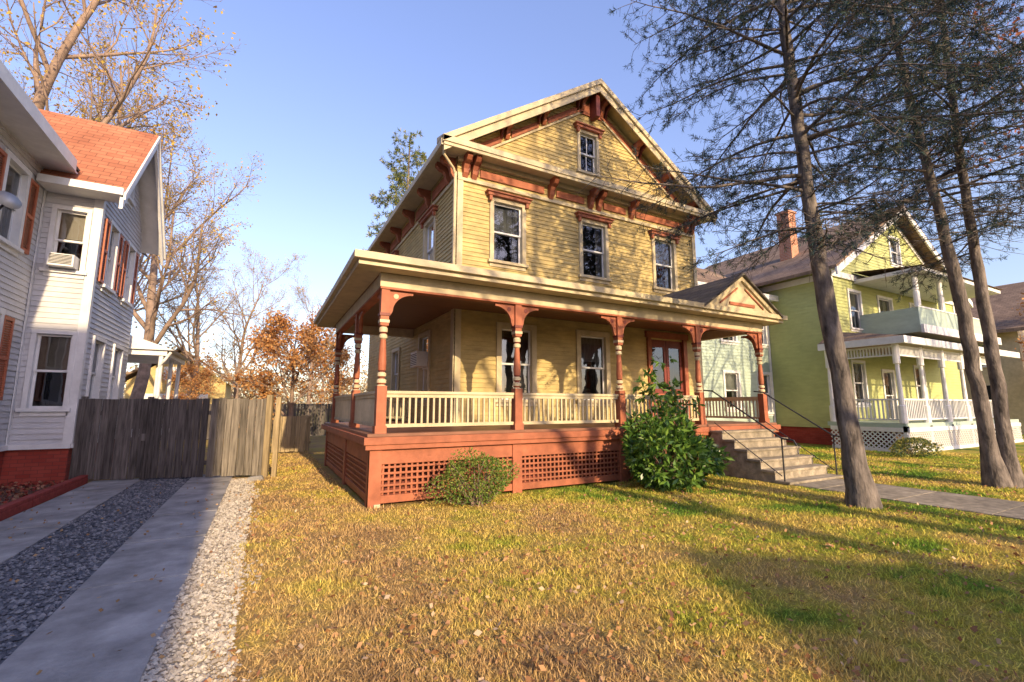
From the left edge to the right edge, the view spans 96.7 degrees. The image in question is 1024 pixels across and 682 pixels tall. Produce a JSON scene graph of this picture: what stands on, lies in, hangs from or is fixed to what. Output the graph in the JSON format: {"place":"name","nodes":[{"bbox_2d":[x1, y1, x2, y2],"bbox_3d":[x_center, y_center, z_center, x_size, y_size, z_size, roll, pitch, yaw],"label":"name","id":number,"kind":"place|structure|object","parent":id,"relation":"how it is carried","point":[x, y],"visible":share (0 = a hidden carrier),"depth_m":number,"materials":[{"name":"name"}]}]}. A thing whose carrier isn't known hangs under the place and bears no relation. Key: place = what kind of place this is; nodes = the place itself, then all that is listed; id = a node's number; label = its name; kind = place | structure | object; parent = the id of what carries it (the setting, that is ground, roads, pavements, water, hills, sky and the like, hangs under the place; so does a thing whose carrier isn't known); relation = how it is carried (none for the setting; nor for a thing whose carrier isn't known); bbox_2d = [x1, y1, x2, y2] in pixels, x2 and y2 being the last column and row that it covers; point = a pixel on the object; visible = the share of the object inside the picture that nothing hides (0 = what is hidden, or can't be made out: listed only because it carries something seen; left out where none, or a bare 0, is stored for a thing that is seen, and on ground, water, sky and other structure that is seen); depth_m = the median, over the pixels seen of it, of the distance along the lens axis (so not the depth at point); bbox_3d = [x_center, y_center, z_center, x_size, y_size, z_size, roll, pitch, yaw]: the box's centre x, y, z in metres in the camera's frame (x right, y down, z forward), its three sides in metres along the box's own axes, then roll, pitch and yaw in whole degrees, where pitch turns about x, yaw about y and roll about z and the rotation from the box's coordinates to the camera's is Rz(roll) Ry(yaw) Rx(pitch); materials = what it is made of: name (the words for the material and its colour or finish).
{"place":"outdoors","nodes":[
{"label":"outdoors","id":0,"kind":"place"},
{"bbox_2d":[0,473,262,681],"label":"driveway","id":1,"kind":"structure","parent":0,"point":[81,627],"depth_m":4.00,"materials":[{"name":"grey concrete"}]},
{"bbox_2d":[0,0,1023,403],"label":"sky","id":2,"kind":"structure","parent":0,"point":[321,89],"materials":[{"name":"blue"}]},
{"bbox_2d":[30,412,1023,681],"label":"ground","id":3,"kind":"structure","parent":0,"point":[318,448],"depth_m":4.14,"materials":[{"name":"plant"}]},
{"bbox_2d":[0,40,45,67],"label":"bare tree","id":4,"kind":"object","parent":3,"relation":"on","point":[5,53],"visible":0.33,"depth_m":17.84,"materials":[{"name":"brown plant"}]},
{"bbox_2d":[0,484,51,503],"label":"mulch bed","id":5,"kind":"object","parent":3,"relation":"on","point":[16,491],"depth_m":8.42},
{"bbox_2d":[0,480,65,504],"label":"mulch leaves","id":6,"kind":"object","parent":3,"relation":"on","point":[26,489],"visible":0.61,"depth_m":8.48,"materials":[{"name":"brown plant"}]},
{"bbox_2d":[0,475,87,520],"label":"landscape timber","id":7,"kind":"object","parent":3,"relation":"on","point":[16,506],"visible":0.98,"depth_m":7.45,"materials":[{"name":"red wood"}]},
{"bbox_2d":[0,122,141,486],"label":"clapboard walls","id":8,"kind":"structure","parent":3,"relation":"on","point":[55,303],"depth_m":9.53,"materials":[{"name":"paint"}]},
{"bbox_2d":[0,191,21,209],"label":"satellite dish","id":9,"kind":"object","parent":8,"relation":"attached to","point":[9,200],"visible":1,"depth_m":8.11,"materials":[{"name":"white paint"}]},
{"bbox_2d":[0,147,138,415],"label":"windows","id":10,"kind":"structure","parent":8,"relation":"attached to","point":[48,373],"depth_m":9.78,"materials":[{"name":"white paint"}]},
{"bbox_2d":[0,60,165,264],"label":"roof","id":11,"kind":"structure","parent":8,"relation":"on","point":[79,157],"depth_m":10.57,"materials":[{"name":"orange tile"}]},
{"bbox_2d":[0,189,190,451],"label":"trim","id":12,"kind":"structure","parent":8,"relation":"attached to","point":[143,351],"depth_m":9.97,"materials":[{"name":"white paint"}]},
{"bbox_2d":[0,476,190,664],"bbox_3d":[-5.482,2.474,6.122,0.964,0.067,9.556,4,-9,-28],"label":"gravel","id":13,"kind":"structure","parent":3,"relation":"on","point":[34,565],"depth_m":4.80,"materials":[{"name":"grey gravel"}]},
{"bbox_2d":[0,0,220,296],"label":"bare tree","id":14,"kind":"object","parent":3,"relation":"on","point":[103,90],"visible":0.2,"depth_m":25.69,"materials":[{"name":"brown plant"}]},
{"bbox_2d":[0,0,245,185],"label":"bare tree","id":15,"kind":"object","parent":3,"relation":"on","point":[44,86],"visible":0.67,"depth_m":17.39,"materials":[{"name":"brown plant"}]},
{"bbox_2d":[68,396,210,479],"bbox_3d":[-8.031,2.121,9.938,2.548,1.800,0.150,2,-8,-12],"label":"wooden fence","id":16,"kind":"object","parent":3,"relation":"on","point":[152,414],"visible":0.94,"depth_m":9.87,"materials":[{"name":"brown wood"}]},
{"bbox_2d":[48,84,265,402],"bbox_3d":[-18.195,-5.174,24.187,13.728,20.533,9.599,-5,-10,33],"label":"bare tree","id":17,"kind":"object","parent":3,"relation":"on","point":[151,305],"visible":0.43,"depth_m":23.18,"materials":[{"name":"brown plant"}]},
{"bbox_2d":[134,163,225,316],"bbox_3d":[-27.530,-3.979,31.302,9.428,20.166,13.483,-2,-8,12],"label":"bare tree","id":18,"kind":"object","parent":3,"relation":"on","point":[135,302],"visible":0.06,"depth_m":34.62,"materials":[{"name":"brown plant"}]},
{"bbox_2d":[125,347,236,427],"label":"garage","id":19,"kind":"structure","parent":3,"relation":"on","point":[224,391],"depth_m":30.73,"materials":[{"name":"yellow paint"}]},
{"bbox_2d":[135,193,250,398],"bbox_3d":[-21.826,-2.168,30.506,7.038,16.249,8.032,3,-9,-20],"label":"bare tree","id":20,"kind":"object","parent":3,"relation":"on","point":[196,325],"visible":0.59,"depth_m":30.72,"materials":[{"name":"brown plant"}]},
{"bbox_2d":[161,353,231,403],"bbox_3d":[-20.139,3.087,28.433,3.436,5.273,3.534,-4,-9,23],"label":"oak tree","id":21,"kind":"object","parent":3,"relation":"on","point":[187,380],"visible":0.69,"depth_m":28.42,"materials":[{"name":"orange plant"}]},
{"bbox_2d":[140,478,275,681],"bbox_3d":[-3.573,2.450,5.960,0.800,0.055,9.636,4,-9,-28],"label":"gravel","id":22,"kind":"structure","parent":3,"relation":"on","point":[197,596],"depth_m":3.64,"materials":[{"name":"beige gravel"}]},
{"bbox_2d":[123,403,344,440],"bbox_3d":[-13.213,3.875,22.103,14.000,1.674,0.076,4,-9,-28],"label":"wooden fence","id":23,"kind":"object","parent":3,"relation":"on","point":[314,410],"visible":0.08,"depth_m":23.57,"materials":[{"name":"brown wood"}]},
{"bbox_2d":[205,398,266,476],"bbox_3d":[-6.209,2.164,10.293,1.143,1.730,0.076,2,-8,-11],"label":"wooden fence","id":24,"kind":"object","parent":3,"relation":"on","point":[233,413],"visible":0.97,"depth_m":10.26,"materials":[{"name":"brown wood"}]},
{"bbox_2d":[123,302,367,417],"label":"distant tree line","id":25,"kind":"object","parent":3,"relation":"on","point":[300,400],"visible":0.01,"depth_m":65.85,"materials":[{"name":"brown plant"}]},
{"bbox_2d":[201,239,305,398],"bbox_3d":[-23.631,-0.585,39.103,10.419,15.583,7.285,-6,-10,37],"label":"bare tree","id":26,"kind":"object","parent":3,"relation":"on","point":[235,338],"visible":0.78,"depth_m":38.83,"materials":[{"name":"brown plant"}]},
{"bbox_2d":[246,475,263,480],"bbox_3d":[-5.551,2.964,9.854,0.333,0.107,0.233,4,-9,-24],"label":"stone","id":27,"kind":"object","parent":3,"relation":"on","point":[256,478],"visible":0.94,"depth_m":9.78,"materials":[{"name":"stone"}]},
{"bbox_2d":[261,395,281,477],"bbox_3d":[-5.498,2.164,10.416,0.300,1.850,0.120,2,-8,-11],"label":"fence post","id":28,"kind":"object","parent":3,"relation":"on","point":[267,436],"visible":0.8,"depth_m":10.38,"materials":[{"name":"brown wood"}]},
{"bbox_2d":[222,297,349,440],"bbox_3d":[-8.989,0.992,18.242,4.418,6.591,4.295,1,-8,-9],"label":"oak tree","id":29,"kind":"object","parent":3,"relation":"on","point":[269,345],"visible":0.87,"depth_m":17.98,"materials":[{"name":"orange plant"}]},
{"bbox_2d":[271,416,311,452],"bbox_3d":[-7.510,3.168,15.556,1.200,1.219,0.074,4,-9,-28],"label":"wooden fence","id":30,"kind":"object","parent":3,"relation":"on","point":[288,429],"visible":0.87,"depth_m":15.56,"materials":[{"name":"brown wood"}]},
{"bbox_2d":[281,260,351,415],"bbox_3d":[-17.425,0.250,39.564,6.916,13.992,6.061,-1,-8,4],"label":"bare tree","id":31,"kind":"object","parent":3,"relation":"on","point":[311,364],"visible":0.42,"depth_m":39.23,"materials":[{"name":"brown plant"}]},
{"bbox_2d":[284,322,361,421],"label":"oak tree","id":32,"kind":"object","parent":3,"relation":"on","point":[349,378],"visible":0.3,"depth_m":46.42,"materials":[{"name":"orange plant"}]},
{"bbox_2d":[366,127,426,250],"bbox_3d":[-7.412,-4.430,31.136,5.513,20.999,6.576,4,-9,-28],"label":"pine tree","id":33,"kind":"object","parent":3,"relation":"on","point":[399,175],"visible":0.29,"depth_m":31.69,"materials":[{"name":"green plant"}]},
{"bbox_2d":[423,447,519,506],"bbox_3d":[-0.562,2.218,7.530,0.994,0.958,1.692,-7,-11,41],"label":"boxwood shrub","id":34,"kind":"object","parent":3,"relation":"on","point":[483,490],"visible":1,"depth_m":7.32,"materials":[{"name":"green plant"}]},
{"bbox_2d":[321,420,780,507],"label":"porch deck","id":35,"kind":"structure","parent":3,"relation":"on","point":[396,464],"depth_m":8.59,"materials":[{"name":"paint"}]},
{"bbox_2d":[367,98,696,422],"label":"clapboard walls","id":36,"kind":"structure","parent":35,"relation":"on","point":[552,242],"depth_m":12.39,"materials":[{"name":"yellow paint"}]},
{"bbox_2d":[453,202,456,391],"bbox_3d":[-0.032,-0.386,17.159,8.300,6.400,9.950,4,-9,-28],"label":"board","id":37,"kind":"object","parent":36,"relation":"attached to","point":[454,317],"depth_m":12.91,"materials":[{"name":"beige wood"}]},
{"bbox_2d":[390,120,681,405],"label":"windows","id":38,"kind":"structure","parent":36,"relation":"attached to","point":[507,234],"depth_m":12.65,"materials":[{"name":"beige paint"}]},
{"bbox_2d":[367,78,717,422],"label":"trim","id":39,"kind":"structure","parent":36,"relation":"attached to","point":[450,147],"depth_m":12.50,"materials":[{"name":"beige paint"}]},
{"bbox_2d":[457,92,700,226],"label":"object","id":40,"kind":"structure","parent":39,"relation":"on","point":[620,123],"depth_m":14.12,"materials":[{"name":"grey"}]},
{"bbox_2d":[644,331,689,418],"bbox_3d":[4.635,1.094,13.894,1.750,2.650,0.500,4,-9,-28],"label":"front door","id":41,"kind":"structure","parent":36,"relation":"attached to","point":[659,351],"depth_m":14.01,"materials":[{"name":"red paint"}]},
{"bbox_2d":[334,391,758,427],"bbox_3d":[1.012,1.818,12.383,10.350,0.610,5.620,4,-9,-28],"label":"porch railing","id":42,"kind":"object","parent":35,"relation":"on","point":[364,407],"visible":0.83,"depth_m":9.04,"materials":[{"name":"beige wood"}]},
{"bbox_2d":[330,289,769,433],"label":"porch posts","id":43,"kind":"object","parent":35,"relation":"on","point":[389,299],"visible":0.99,"depth_m":9.75,"materials":[{"name":"wood"}]},
{"bbox_2d":[314,249,787,340],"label":"porch roof","id":44,"kind":"structure","parent":43,"relation":"on","point":[741,304],"depth_m":10.08,"materials":[{"name":"beige wood"}]},
{"bbox_2d":[204,452,1023,681],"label":"fallen leaves","id":45,"kind":"object","parent":3,"relation":"on","point":[974,629],"visible":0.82,"depth_m":3.85,"materials":[{"name":"brown plant"}]},
{"bbox_2d":[619,356,737,493],"bbox_3d":[3.184,1.644,9.246,2.476,2.793,2.066,4,-9,-28],"label":"rhododendron shrub","id":46,"kind":"object","parent":3,"relation":"on","point":[681,441],"visible":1,"depth_m":8.86,"materials":[{"name":"green plant"}]},
{"bbox_2d":[710,429,842,484],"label":"porch steps","id":47,"kind":"structure","parent":3,"relation":"on","point":[764,445],"depth_m":10.34,"materials":[{"name":"concrete"}]},
{"bbox_2d":[703,390,839,484],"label":"handrails","id":48,"kind":"object","parent":47,"relation":"on","point":[789,439],"visible":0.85,"depth_m":10.35,"materials":[{"name":"metal"}]},
{"bbox_2d":[573,0,1023,509],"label":"pine tree","id":49,"kind":"object","parent":3,"relation":"on","point":[861,490],"visible":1,"depth_m":7.82,"materials":[{"name":"green plant"}]},
{"bbox_2d":[701,223,962,444],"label":"clapboard walls","id":50,"kind":"structure","parent":3,"relation":"on","point":[800,377],"depth_m":20.04,"materials":[{"name":"green paint"}]},
{"bbox_2d":[720,235,928,418],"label":"windows","id":51,"kind":"structure","parent":50,"relation":"attached to","point":[731,383],"depth_m":20.09,"materials":[{"name":"white paint"}]},
{"bbox_2d":[697,205,972,307],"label":"roof","id":52,"kind":"structure","parent":50,"relation":"on","point":[790,263],"depth_m":22.75,"materials":[{"name":"brown"}]},
{"bbox_2d":[759,270,954,422],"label":"trim","id":53,"kind":"structure","parent":50,"relation":"attached to","point":[845,276],"depth_m":20.62,"materials":[{"name":"white paint"}]},
{"bbox_2d":[822,202,860,227],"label":"bare tree","id":54,"kind":"object","parent":3,"relation":"on","point":[840,221],"depth_m":33.80,"materials":[{"name":"brown plant"}]},
{"bbox_2d":[787,0,1023,488],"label":"pine tree","id":55,"kind":"object","parent":3,"relation":"on","point":[1000,466],"visible":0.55,"depth_m":9.51,"materials":[{"name":"green plant"}]},
{"bbox_2d":[794,479,1023,519],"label":"footpath","id":56,"kind":"structure","parent":3,"relation":"on","point":[993,506],"depth_m":7.76,"materials":[{"name":"concrete"}]},
{"bbox_2d":[888,437,943,456],"bbox_3d":[12.694,3.331,14.387,1.808,0.684,1.196,0,-8,-2],"label":"hedge shrub","id":57,"kind":"object","parent":3,"relation":"on","point":[899,446],"visible":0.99,"depth_m":14.20,"materials":[{"name":"green plant"}]},
{"bbox_2d":[817,265,1023,452],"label":"porch","id":58,"kind":"object","parent":3,"relation":"on","point":[919,332],"visible":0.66,"depth_m":17.70,"materials":[{"name":"white paint"}]},
{"bbox_2d":[893,0,1023,170],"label":"oak tree","id":59,"kind":"object","parent":3,"relation":"on","point":[1001,38],"visible":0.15,"depth_m":11.69,"materials":[{"name":"green plant"}]},
{"bbox_2d":[1012,292,1023,360],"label":"oak tree","id":60,"kind":"object","parent":3,"relation":"on","point":[1021,342],"visible":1,"depth_m":25.80,"materials":[{"name":"orange plant"}]},
{"bbox_2d":[954,282,1023,433],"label":"beige house","id":61,"kind":"structure","parent":0,"point":[1009,322],"depth_m":26.62,"materials":[{"name":"beige paint"}]}
]}

